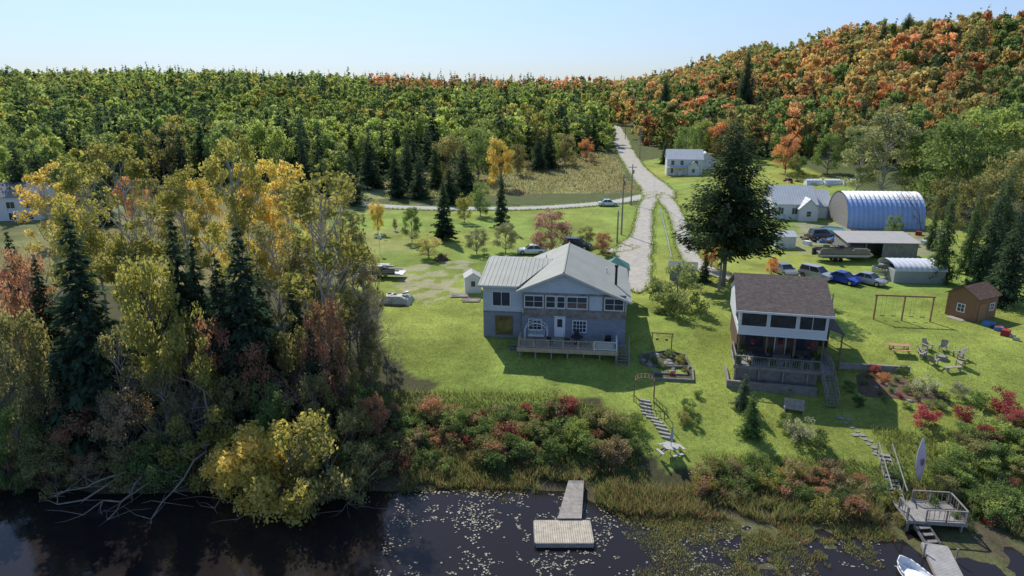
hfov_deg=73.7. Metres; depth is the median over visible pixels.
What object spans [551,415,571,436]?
shrub
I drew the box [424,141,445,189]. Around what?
fir tree
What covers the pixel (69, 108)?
forest
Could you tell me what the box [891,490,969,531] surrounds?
viewing platform
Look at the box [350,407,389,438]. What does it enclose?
shrub
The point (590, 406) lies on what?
shrub
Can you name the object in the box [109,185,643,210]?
country road
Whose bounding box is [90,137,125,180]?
aspen tree
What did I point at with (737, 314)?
screen window
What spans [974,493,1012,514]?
shrub
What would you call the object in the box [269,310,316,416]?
maple tree
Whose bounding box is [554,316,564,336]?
door
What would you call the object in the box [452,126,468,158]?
aspen tree
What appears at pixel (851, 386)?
shrub
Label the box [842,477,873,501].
shrub
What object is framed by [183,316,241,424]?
maple tree
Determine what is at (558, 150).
maple tree
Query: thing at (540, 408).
shrub
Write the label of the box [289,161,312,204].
fir tree
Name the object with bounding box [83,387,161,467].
maple tree
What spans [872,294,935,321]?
swing set
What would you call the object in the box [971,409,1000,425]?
shrub
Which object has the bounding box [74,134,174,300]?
birch tree
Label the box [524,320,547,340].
garden swing
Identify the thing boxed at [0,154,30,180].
aspen tree
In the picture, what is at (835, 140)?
maple tree
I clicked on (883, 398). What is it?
shrub
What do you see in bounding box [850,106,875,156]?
maple tree
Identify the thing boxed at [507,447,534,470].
shrub
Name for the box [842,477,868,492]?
shrub
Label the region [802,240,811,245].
storage crate
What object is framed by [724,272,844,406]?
lakeside cabin
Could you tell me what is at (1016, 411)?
shrub
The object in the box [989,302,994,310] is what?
window
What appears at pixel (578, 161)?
meadow grass
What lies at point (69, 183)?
birch tree
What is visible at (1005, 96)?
spruce tree
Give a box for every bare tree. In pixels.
[0,239,90,325]
[0,360,51,416]
[55,354,143,445]
[88,359,199,458]
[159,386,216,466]
[270,262,341,339]
[270,368,330,432]
[320,271,386,362]
[328,282,410,398]
[381,340,402,388]
[894,188,923,230]
[922,209,936,235]
[925,195,940,222]
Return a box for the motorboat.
[897,555,932,575]
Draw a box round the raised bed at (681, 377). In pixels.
[653,366,693,381]
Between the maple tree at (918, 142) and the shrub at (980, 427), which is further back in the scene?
the maple tree at (918, 142)
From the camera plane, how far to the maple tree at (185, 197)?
124.74 m
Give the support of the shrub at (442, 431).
on the ground at (422, 280)
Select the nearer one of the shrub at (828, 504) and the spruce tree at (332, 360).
the shrub at (828, 504)
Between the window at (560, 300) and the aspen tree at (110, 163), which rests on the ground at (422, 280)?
the aspen tree at (110, 163)
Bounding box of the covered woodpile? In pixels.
[380,291,414,305]
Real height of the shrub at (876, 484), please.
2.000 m
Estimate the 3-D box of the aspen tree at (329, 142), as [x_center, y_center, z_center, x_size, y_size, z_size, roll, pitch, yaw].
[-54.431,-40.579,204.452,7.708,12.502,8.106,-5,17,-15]
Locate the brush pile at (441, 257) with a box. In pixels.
[432,253,450,262]
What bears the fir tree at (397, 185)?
on the ground at (422, 280)
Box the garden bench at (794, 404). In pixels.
[784,398,804,414]
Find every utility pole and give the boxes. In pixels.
[616,211,618,242]
[619,174,628,234]
[629,164,636,204]
[718,242,723,290]
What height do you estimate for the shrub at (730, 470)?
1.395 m
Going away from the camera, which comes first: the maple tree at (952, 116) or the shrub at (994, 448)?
the shrub at (994, 448)
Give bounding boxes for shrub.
[0,449,20,476]
[12,439,45,461]
[39,464,61,478]
[104,454,134,482]
[141,408,162,438]
[177,419,204,443]
[194,463,218,489]
[319,440,357,469]
[321,433,351,462]
[328,454,371,488]
[329,453,349,473]
[333,427,370,445]
[334,380,375,409]
[334,410,381,444]
[340,450,386,472]
[346,392,381,414]
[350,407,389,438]
[357,432,397,465]
[361,388,375,402]
[361,433,382,447]
[365,446,395,479]
[374,396,397,420]
[375,431,405,459]
[382,402,401,417]
[384,446,400,460]
[384,452,409,468]
[385,406,410,429]
[385,418,404,438]
[385,448,410,473]
[388,436,413,461]
[394,447,423,472]
[396,403,416,420]
[397,427,428,450]
[398,426,410,442]
[398,458,416,477]
[400,415,426,438]
[401,403,416,412]
[404,434,430,449]
[405,453,417,462]
[406,429,431,440]
[409,398,430,417]
[411,410,430,424]
[413,451,434,469]
[416,390,446,416]
[419,447,436,460]
[421,457,434,471]
[422,442,436,452]
[424,408,444,424]
[425,424,437,435]
[428,428,439,439]
[428,435,440,446]
[429,450,442,461]
[432,404,449,420]
[433,418,444,429]
[434,423,460,443]
[437,422,457,443]
[437,457,455,472]
[440,406,470,429]
[440,431,464,447]
[443,414,461,426]
[443,420,467,438]
[446,438,466,458]
[450,404,461,414]
[460,424,481,436]
[461,435,475,447]
[463,404,481,415]
[464,409,480,425]
[464,424,487,448]
[465,450,477,462]
[466,412,484,425]
[467,401,480,409]
[468,447,489,468]
[471,430,496,453]
[472,431,490,447]
[475,443,504,468]
[477,415,502,438]
[479,423,496,435]
[480,446,510,470]
[481,438,506,456]
[482,438,510,461]
[483,451,504,474]
[487,405,509,421]
[487,407,517,425]
[491,421,517,446]
[493,430,520,450]
[496,426,512,435]
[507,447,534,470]
[510,430,523,438]
[513,436,536,458]
[515,407,527,419]
[515,419,541,439]
[519,403,531,413]
[521,445,538,456]
[523,418,543,433]
[529,400,553,420]
[529,455,542,466]
[530,420,558,441]
[530,425,550,446]
[531,412,546,420]
[534,450,557,471]
[537,434,567,462]
[541,396,562,409]
[541,420,555,435]
[542,400,567,420]
[545,388,571,414]
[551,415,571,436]
[553,425,565,434]
[554,434,570,448]
[560,395,579,410]
[563,415,589,442]
[563,435,574,446]
[567,429,590,447]
[571,432,598,461]
[582,406,605,430]
[585,438,616,466]
[589,404,601,414]
[589,405,623,432]
[589,427,606,439]
[591,439,619,465]
[596,433,631,464]
[603,437,632,466]
[607,420,630,438]
[612,410,638,433]
[618,413,644,434]
[620,424,635,439]
[622,436,639,451]
[626,436,643,454]
[629,413,648,428]
[649,355,657,362]
[655,361,666,368]
[664,349,674,357]
[675,354,686,363]
[676,410,690,423]
[680,397,697,412]
[686,418,701,428]
[688,458,717,480]
[693,390,703,398]
[693,473,719,492]
[693,475,725,501]
[693,481,717,500]
[703,456,726,469]
[713,472,729,481]
[715,481,729,490]
[719,462,736,473]
[719,475,755,498]
[719,487,732,499]
[725,456,747,475]
[728,487,748,501]
[732,471,760,486]
[739,465,766,488]
[741,448,772,469]
[749,468,780,492]
[751,465,775,480]
[760,495,772,509]
[766,468,784,479]
[773,460,804,481]
[775,457,807,483]
[776,410,794,427]
[776,478,798,494]
[777,477,804,503]
[777,486,792,501]
[783,416,820,442]
[791,482,819,506]
[795,466,814,482]
[795,501,814,514]
[801,426,830,447]
[807,465,822,482]
[807,466,838,486]
[809,491,842,523]
[812,485,832,500]
[817,457,851,480]
[817,490,839,498]
[818,490,830,504]
[822,496,841,511]
[823,479,845,493]
[826,490,858,515]
[828,482,850,494]
[830,497,852,513]
[832,467,845,481]
[839,494,870,522]
[841,490,866,513]
[842,379,857,393]
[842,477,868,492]
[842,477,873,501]
[850,472,870,483]
[852,394,866,407]
[860,377,868,384]
[866,372,874,377]
[867,486,889,504]
[869,364,881,374]
[869,477,898,491]
[870,489,890,506]
[875,489,901,510]
[877,372,890,381]
[880,395,889,401]
[882,461,908,483]
[887,385,895,391]
[887,490,907,509]
[891,374,900,380]
[891,512,905,528]
[896,365,908,373]
[901,385,912,392]
[901,402,911,408]
[907,373,916,381]
[909,373,942,394]
[910,402,944,427]
[912,390,923,399]
[921,399,930,405]
[927,458,960,478]
[927,493,939,508]
[931,398,948,409]
[931,473,961,497]
[932,462,968,487]
[935,391,951,401]
[937,441,968,459]
[937,465,969,485]
[944,430,973,450]
[945,449,981,474]
[946,419,977,438]
[947,436,966,444]
[948,381,970,399]
[950,461,978,487]
[950,509,976,532]
[953,404,974,423]
[957,487,979,504]
[958,421,992,438]
[959,427,990,453]
[960,438,997,460]
[964,483,987,496]
[966,497,993,520]
[967,389,992,408]
[967,429,996,441]
[969,484,1016,517]
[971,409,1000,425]
[971,452,995,471]
[972,454,1003,473]
[972,492,999,507]
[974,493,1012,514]
[976,424,1002,443]
[979,439,1015,469]
[979,481,1017,503]
[979,504,1017,527]
[981,508,1002,525]
[985,418,1016,442]
[985,466,1014,487]
[988,386,1022,413]
[989,490,1023,510]
[991,421,1021,442]
[995,416,1016,429]
[996,405,1023,429]
[996,413,1018,427]
[998,446,1020,465]
[998,507,1023,526]
[998,510,1019,526]
[1004,476,1021,485]
[1005,453,1023,475]
[1007,435,1023,454]
[1007,458,1023,478]
[1010,427,1023,445]
[1011,428,1023,446]
[1011,488,1023,515]
[1014,505,1023,520]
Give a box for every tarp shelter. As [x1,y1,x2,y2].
[803,179,822,184]
[822,179,841,184]
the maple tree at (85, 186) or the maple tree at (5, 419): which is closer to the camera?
the maple tree at (5, 419)
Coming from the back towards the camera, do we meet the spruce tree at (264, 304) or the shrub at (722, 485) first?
the spruce tree at (264, 304)
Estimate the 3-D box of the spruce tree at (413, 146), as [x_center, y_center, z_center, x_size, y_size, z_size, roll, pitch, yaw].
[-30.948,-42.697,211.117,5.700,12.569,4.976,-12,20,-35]
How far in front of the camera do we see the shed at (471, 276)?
83.97 m
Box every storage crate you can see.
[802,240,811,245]
[915,231,921,235]
[981,320,995,326]
[994,326,1003,331]
[1000,328,1010,336]
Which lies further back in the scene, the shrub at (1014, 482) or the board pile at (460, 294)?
the board pile at (460, 294)
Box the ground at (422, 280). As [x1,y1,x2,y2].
[0,62,1023,575]
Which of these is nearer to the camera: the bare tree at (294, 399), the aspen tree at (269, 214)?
the bare tree at (294, 399)
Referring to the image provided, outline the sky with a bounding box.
[0,0,1023,83]
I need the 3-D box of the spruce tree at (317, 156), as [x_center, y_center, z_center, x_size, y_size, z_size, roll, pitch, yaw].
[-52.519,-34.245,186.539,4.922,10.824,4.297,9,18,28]
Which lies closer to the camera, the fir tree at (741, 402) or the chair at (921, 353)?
the fir tree at (741, 402)
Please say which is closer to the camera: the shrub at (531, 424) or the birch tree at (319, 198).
the shrub at (531, 424)
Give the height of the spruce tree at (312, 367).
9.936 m
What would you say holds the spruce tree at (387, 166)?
on the ground at (422, 280)
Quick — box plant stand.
[651,332,673,348]
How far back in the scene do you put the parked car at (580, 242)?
107.28 m
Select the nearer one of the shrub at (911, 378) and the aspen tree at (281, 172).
the shrub at (911, 378)
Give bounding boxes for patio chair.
[597,334,604,342]
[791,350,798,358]
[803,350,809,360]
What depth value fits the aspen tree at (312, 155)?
201.35 m
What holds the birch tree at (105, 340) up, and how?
on the ground at (422, 280)
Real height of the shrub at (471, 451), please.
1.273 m
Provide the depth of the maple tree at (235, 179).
148.53 m
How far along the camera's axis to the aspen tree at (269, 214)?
69.33 m
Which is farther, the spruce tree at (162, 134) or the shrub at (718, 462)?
the spruce tree at (162, 134)
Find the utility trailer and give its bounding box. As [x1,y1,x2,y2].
[357,264,405,279]
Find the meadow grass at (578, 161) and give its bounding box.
[384,151,636,197]
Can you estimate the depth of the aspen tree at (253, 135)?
189.21 m
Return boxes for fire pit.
[935,354,947,360]
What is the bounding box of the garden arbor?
[633,373,654,402]
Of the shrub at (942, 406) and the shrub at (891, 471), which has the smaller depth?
the shrub at (891, 471)
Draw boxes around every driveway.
[614,194,656,291]
[656,194,731,279]
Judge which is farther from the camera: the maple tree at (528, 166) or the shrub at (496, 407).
the maple tree at (528, 166)
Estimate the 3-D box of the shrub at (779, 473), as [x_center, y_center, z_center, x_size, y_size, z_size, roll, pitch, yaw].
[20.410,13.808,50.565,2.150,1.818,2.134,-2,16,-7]
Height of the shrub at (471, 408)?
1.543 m
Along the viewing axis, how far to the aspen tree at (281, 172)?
176.81 m
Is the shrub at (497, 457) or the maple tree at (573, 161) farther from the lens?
the maple tree at (573, 161)
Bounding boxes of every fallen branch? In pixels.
[37,467,126,496]
[44,443,209,504]
[51,465,172,522]
[96,476,147,525]
[126,444,206,524]
[167,371,244,435]
[174,451,237,513]
[213,477,300,522]
[306,469,384,517]
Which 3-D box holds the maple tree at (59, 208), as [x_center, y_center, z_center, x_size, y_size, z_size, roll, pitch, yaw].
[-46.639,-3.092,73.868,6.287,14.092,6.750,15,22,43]
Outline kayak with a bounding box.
[916,438,925,482]
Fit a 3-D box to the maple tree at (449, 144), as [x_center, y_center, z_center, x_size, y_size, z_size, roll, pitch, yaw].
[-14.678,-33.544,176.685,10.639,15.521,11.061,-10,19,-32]
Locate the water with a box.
[0,487,1023,575]
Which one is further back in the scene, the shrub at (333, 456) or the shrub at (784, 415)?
the shrub at (784, 415)
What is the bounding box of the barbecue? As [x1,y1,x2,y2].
[604,335,610,341]
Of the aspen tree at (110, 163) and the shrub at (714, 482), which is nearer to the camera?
the shrub at (714, 482)
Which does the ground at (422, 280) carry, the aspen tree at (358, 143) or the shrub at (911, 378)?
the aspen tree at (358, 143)
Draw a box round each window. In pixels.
[5,202,15,208]
[8,212,16,219]
[25,212,34,219]
[492,291,510,306]
[524,295,543,307]
[528,318,541,330]
[545,295,555,307]
[556,296,565,308]
[566,296,587,309]
[572,320,586,332]
[604,298,623,311]
[735,312,739,324]
[740,313,767,327]
[745,335,763,346]
[769,315,797,329]
[778,207,783,213]
[791,207,797,214]
[795,338,810,350]
[798,317,827,331]
[956,302,965,312]
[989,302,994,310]
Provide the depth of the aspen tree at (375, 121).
212.23 m
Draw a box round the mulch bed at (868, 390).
[856,371,949,406]
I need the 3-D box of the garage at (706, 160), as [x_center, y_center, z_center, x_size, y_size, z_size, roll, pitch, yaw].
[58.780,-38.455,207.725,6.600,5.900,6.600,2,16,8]
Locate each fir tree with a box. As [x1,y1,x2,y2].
[0,140,34,187]
[25,145,62,193]
[91,179,122,227]
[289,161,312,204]
[311,155,335,197]
[342,150,372,205]
[357,125,389,190]
[379,145,409,198]
[394,133,416,190]
[403,153,435,199]
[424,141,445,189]
[434,161,464,205]
[451,139,479,194]
[527,132,550,171]
[542,126,563,169]
[658,138,669,163]
[697,253,713,283]
[727,373,759,411]
[733,391,764,441]
[922,204,939,250]
[927,179,961,285]
[952,181,985,276]
[961,179,1008,286]
[976,162,1021,267]
[982,202,1023,311]
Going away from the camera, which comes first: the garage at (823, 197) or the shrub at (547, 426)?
the shrub at (547, 426)
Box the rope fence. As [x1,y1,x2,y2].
[660,208,671,259]
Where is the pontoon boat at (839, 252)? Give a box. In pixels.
[811,238,874,261]
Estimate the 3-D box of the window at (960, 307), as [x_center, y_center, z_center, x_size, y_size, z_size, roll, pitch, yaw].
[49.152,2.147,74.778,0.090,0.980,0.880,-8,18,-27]
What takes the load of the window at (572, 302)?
in the lakeside house
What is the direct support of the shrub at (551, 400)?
on the ground at (422, 280)
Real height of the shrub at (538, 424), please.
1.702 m
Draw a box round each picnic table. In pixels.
[656,427,685,459]
[887,343,912,354]
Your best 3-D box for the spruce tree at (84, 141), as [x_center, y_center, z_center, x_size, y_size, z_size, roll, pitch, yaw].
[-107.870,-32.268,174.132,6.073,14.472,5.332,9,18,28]
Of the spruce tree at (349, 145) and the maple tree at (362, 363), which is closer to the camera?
the maple tree at (362, 363)
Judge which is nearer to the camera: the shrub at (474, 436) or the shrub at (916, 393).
the shrub at (474, 436)
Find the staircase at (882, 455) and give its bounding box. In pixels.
[877,442,907,499]
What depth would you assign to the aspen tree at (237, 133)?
196.87 m
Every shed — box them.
[463,268,480,292]
[668,261,697,279]
[770,231,797,248]
[833,230,921,258]
[878,258,947,283]
[945,281,1002,321]
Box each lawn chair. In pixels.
[917,345,927,356]
[922,338,933,350]
[927,355,938,365]
[938,339,948,351]
[952,348,966,358]
[955,357,969,366]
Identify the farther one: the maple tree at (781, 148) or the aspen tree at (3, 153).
the maple tree at (781, 148)
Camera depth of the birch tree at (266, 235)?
61.52 m
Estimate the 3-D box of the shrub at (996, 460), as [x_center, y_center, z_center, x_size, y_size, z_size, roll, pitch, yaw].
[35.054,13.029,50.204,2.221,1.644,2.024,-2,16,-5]
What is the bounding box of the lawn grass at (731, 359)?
[379,299,1023,458]
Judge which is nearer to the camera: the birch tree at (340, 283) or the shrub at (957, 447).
the shrub at (957, 447)
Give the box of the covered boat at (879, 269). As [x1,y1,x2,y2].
[872,264,894,275]
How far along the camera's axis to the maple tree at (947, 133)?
127.46 m
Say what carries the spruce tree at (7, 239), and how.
on the ground at (422, 280)
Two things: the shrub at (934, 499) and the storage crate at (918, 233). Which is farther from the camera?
the storage crate at (918, 233)
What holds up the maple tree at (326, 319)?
on the ground at (422, 280)
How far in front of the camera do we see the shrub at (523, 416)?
57.20 m
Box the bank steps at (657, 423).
[638,398,673,440]
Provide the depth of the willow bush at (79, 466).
50.67 m
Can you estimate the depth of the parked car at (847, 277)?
88.09 m
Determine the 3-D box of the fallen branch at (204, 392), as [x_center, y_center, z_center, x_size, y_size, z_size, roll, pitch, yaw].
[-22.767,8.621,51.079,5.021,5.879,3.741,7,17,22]
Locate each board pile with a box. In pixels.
[450,293,468,296]
[461,298,479,301]
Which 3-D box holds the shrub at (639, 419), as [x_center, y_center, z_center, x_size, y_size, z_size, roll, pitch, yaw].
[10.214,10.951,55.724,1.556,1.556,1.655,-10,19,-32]
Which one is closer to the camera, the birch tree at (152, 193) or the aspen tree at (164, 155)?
the birch tree at (152, 193)
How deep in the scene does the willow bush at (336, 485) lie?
48.31 m
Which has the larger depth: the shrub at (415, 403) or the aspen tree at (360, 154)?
the aspen tree at (360, 154)
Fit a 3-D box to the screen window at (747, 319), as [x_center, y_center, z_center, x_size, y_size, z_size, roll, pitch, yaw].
[21.898,2.833,61.675,2.309,1.431,0.090,4,17,12]
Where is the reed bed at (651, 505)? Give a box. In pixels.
[354,438,1023,575]
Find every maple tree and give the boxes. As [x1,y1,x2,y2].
[0,246,61,372]
[0,305,55,450]
[0,401,42,466]
[8,368,75,461]
[31,191,62,238]
[44,397,98,468]
[45,193,116,303]
[51,181,104,243]
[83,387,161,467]
[102,232,156,320]
[110,176,150,217]
[112,253,197,424]
[145,301,221,442]
[160,174,200,220]
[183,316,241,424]
[206,372,254,435]
[224,160,257,200]
[232,341,281,431]
[249,380,294,437]
[268,176,290,206]
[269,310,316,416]
[298,292,350,419]
[298,371,338,429]
[328,350,361,410]
[332,175,355,210]
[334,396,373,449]
[337,296,378,370]
[338,210,346,227]
[354,340,384,392]
[359,392,391,437]
[368,199,384,229]
[392,218,396,229]
[400,207,421,242]
[414,233,441,258]
[431,128,472,181]
[455,192,473,222]
[456,125,495,179]
[463,228,489,253]
[469,182,492,215]
[485,136,515,187]
[490,222,520,252]
[509,143,528,174]
[524,160,531,171]
[529,207,572,249]
[549,139,561,159]
[555,133,577,163]
[569,155,576,167]
[577,225,596,241]
[578,136,594,157]
[588,152,595,163]
[593,232,612,253]
[672,125,699,148]
[689,119,714,151]
[701,247,719,267]
[708,118,734,156]
[765,256,778,274]
[772,133,801,172]
[786,153,807,177]
[809,133,845,173]
[830,111,853,152]
[840,130,864,157]
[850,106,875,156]
[862,105,910,162]
[876,102,900,154]
[884,215,904,230]
[893,102,925,148]
[894,112,923,160]
[898,114,962,199]
[902,128,933,167]
[914,116,1014,211]
[915,108,934,133]
[920,156,935,172]
[927,169,969,224]
[934,111,975,166]
[939,104,1023,208]
[944,113,963,124]
[944,175,1003,236]
[958,93,999,127]
[966,148,1023,230]
[970,110,998,158]
[987,102,1023,131]
[995,137,1023,165]
[1008,119,1023,137]
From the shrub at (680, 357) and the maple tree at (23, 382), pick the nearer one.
the maple tree at (23, 382)
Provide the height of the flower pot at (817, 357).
0.712 m
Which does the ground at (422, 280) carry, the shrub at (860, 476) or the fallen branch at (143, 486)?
the shrub at (860, 476)
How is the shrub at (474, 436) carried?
on the ground at (422, 280)
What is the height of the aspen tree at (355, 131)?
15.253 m
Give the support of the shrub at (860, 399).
on the ground at (422, 280)
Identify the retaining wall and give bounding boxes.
[839,362,910,372]
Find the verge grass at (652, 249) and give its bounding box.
[110,130,731,294]
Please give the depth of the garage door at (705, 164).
205.06 m
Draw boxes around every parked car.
[517,244,546,254]
[562,236,591,249]
[597,199,618,205]
[771,262,798,275]
[797,262,832,280]
[807,228,834,239]
[829,270,862,285]
[853,271,888,286]
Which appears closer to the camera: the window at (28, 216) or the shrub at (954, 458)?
the shrub at (954, 458)
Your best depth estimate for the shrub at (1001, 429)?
52.60 m
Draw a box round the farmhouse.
[664,149,703,175]
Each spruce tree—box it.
[0,231,41,364]
[24,215,155,458]
[27,259,75,391]
[40,343,91,465]
[69,301,146,471]
[77,143,109,199]
[80,133,93,176]
[109,105,133,178]
[112,159,132,193]
[120,119,128,156]
[124,113,135,145]
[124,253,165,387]
[136,119,151,160]
[136,129,160,182]
[143,322,186,446]
[144,211,209,413]
[155,132,173,180]
[156,124,175,179]
[172,125,194,185]
[182,236,214,335]
[190,131,195,168]
[191,121,212,179]
[191,253,240,427]
[195,121,209,183]
[198,223,299,431]
[200,104,210,138]
[253,268,282,366]
[255,148,266,179]
[273,105,289,155]
[279,111,298,175]
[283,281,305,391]
[284,148,293,180]
[289,125,298,167]
[293,117,309,158]
[295,122,312,180]
[296,328,337,442]
[298,147,310,185]
[300,138,312,179]
[310,123,330,177]
[313,143,321,179]
[327,342,344,410]
[343,126,363,176]
[376,128,387,173]
[383,142,393,173]
[390,123,400,158]
[392,127,401,161]
[409,130,418,167]
[409,131,419,161]
[417,124,434,171]
[420,104,445,165]
[430,179,459,240]
[489,173,513,229]
[993,90,1010,162]
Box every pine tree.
[657,75,671,104]
[671,120,791,286]
[735,50,756,104]
[790,70,801,98]
[877,22,888,41]
[897,13,913,42]
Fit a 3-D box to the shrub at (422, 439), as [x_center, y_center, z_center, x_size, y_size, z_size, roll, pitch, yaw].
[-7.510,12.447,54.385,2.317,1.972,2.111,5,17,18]
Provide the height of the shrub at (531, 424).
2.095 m
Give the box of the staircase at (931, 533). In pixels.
[913,524,940,544]
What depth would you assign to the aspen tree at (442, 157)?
212.56 m
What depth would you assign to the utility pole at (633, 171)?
147.56 m
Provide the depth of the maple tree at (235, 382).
52.10 m
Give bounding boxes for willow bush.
[0,447,39,493]
[11,434,88,501]
[66,450,110,487]
[95,444,157,493]
[125,422,198,493]
[154,403,240,493]
[198,431,246,502]
[206,416,300,516]
[230,408,338,529]
[279,398,376,518]
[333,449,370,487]
[644,260,709,315]
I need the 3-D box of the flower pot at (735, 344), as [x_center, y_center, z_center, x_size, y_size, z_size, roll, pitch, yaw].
[21.163,5.540,64.344,0.823,0.817,0.805,0,16,0]
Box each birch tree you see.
[11,159,83,289]
[50,161,125,314]
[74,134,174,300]
[92,324,145,433]
[125,177,176,283]
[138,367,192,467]
[242,217,304,330]
[271,168,378,353]
[271,205,319,315]
[303,185,374,307]
[303,196,348,304]
[334,228,372,352]
[354,265,380,338]
[365,254,385,339]
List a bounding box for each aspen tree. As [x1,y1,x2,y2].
[0,138,37,171]
[0,146,29,181]
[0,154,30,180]
[12,137,30,146]
[25,148,64,182]
[34,135,65,149]
[34,143,63,181]
[39,138,61,154]
[40,153,81,193]
[54,156,82,195]
[67,148,84,160]
[76,163,90,189]
[78,139,97,175]
[83,131,123,188]
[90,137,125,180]
[95,157,118,184]
[113,160,126,188]
[114,131,138,178]
[126,129,161,179]
[128,139,155,183]
[138,122,192,181]
[153,162,212,280]
[183,177,229,279]
[184,144,196,170]
[190,121,236,171]
[190,140,209,173]
[198,125,270,303]
[199,126,237,184]
[205,120,237,147]
[213,123,245,168]
[228,154,285,303]
[229,124,258,168]
[232,142,263,185]
[244,120,269,166]
[246,158,319,319]
[249,117,272,161]
[256,125,286,172]
[260,126,295,181]
[269,160,290,182]
[281,236,323,342]
[308,141,322,168]
[314,141,350,179]
[318,131,337,164]
[323,148,330,163]
[330,144,357,178]
[336,124,363,167]
[348,134,376,176]
[351,132,372,166]
[358,122,380,145]
[362,130,392,166]
[363,118,403,161]
[396,147,404,169]
[435,130,457,165]
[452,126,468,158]
[467,118,498,157]
[470,142,483,164]
[839,124,885,190]
[852,112,922,190]
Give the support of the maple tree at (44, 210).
on the ground at (422, 280)
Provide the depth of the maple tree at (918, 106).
187.69 m
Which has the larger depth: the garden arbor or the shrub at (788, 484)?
the garden arbor
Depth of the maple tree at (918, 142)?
147.22 m
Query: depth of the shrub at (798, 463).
50.32 m
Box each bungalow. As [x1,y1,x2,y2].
[0,182,55,220]
[761,185,819,221]
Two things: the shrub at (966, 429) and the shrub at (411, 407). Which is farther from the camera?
the shrub at (411, 407)
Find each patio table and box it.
[571,335,582,344]
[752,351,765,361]
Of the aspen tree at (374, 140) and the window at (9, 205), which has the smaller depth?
the window at (9, 205)
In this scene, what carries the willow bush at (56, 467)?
on the ground at (422, 280)
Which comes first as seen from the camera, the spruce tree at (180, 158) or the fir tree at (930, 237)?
the fir tree at (930, 237)
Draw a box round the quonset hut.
[827,191,925,228]
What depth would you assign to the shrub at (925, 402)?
57.58 m
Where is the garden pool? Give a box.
[820,226,845,233]
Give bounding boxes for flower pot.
[733,354,742,363]
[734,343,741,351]
[770,359,776,365]
[791,359,800,367]
[810,351,815,357]
[812,360,819,369]
[814,354,822,360]
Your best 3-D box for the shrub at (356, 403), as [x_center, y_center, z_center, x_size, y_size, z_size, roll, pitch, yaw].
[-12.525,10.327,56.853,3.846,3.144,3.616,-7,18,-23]
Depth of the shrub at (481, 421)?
55.49 m
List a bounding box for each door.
[469,279,477,292]
[495,315,512,334]
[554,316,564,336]
[702,162,710,169]
[773,337,786,353]
[818,208,826,217]
[977,303,986,321]
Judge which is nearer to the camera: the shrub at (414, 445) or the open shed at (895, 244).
the shrub at (414, 445)
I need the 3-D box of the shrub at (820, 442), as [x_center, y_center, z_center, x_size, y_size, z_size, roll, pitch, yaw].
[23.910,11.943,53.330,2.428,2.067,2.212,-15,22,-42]
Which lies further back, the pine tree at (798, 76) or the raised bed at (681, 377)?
the pine tree at (798, 76)
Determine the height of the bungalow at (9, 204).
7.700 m
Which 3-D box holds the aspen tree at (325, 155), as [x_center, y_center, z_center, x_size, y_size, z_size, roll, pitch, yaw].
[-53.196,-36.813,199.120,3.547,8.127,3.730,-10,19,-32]
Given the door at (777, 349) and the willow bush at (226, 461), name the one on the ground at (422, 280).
the willow bush at (226, 461)
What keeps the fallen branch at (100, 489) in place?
in the water
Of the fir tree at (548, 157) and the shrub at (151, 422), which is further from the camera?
the fir tree at (548, 157)
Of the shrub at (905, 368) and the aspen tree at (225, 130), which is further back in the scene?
the aspen tree at (225, 130)
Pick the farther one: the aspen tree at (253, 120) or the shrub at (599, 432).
the aspen tree at (253, 120)
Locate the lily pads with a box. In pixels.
[374,490,896,575]
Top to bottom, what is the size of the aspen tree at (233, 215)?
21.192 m
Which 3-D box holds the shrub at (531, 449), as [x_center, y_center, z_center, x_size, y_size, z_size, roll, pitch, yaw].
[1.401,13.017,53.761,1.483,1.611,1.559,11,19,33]
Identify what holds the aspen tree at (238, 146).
on the ground at (422, 280)
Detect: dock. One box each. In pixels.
[533,480,593,547]
[921,542,962,575]
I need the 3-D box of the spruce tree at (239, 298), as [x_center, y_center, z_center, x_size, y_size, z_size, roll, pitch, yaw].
[-21.159,3.632,54.211,8.557,17.684,9.060,8,18,24]
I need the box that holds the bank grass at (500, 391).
[0,387,1023,527]
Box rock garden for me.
[639,350,689,367]
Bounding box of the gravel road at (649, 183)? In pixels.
[611,126,674,197]
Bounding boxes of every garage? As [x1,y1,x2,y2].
[702,151,716,169]
[815,190,830,217]
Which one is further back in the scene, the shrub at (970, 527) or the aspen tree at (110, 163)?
the aspen tree at (110, 163)
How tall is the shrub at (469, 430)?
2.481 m
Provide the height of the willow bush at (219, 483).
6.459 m
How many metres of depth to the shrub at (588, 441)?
52.70 m
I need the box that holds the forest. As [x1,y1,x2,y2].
[0,4,1023,174]
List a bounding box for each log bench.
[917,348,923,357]
[944,366,962,371]
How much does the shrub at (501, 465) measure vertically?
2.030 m
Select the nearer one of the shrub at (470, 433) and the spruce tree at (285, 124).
the shrub at (470, 433)
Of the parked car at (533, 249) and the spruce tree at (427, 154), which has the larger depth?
the spruce tree at (427, 154)

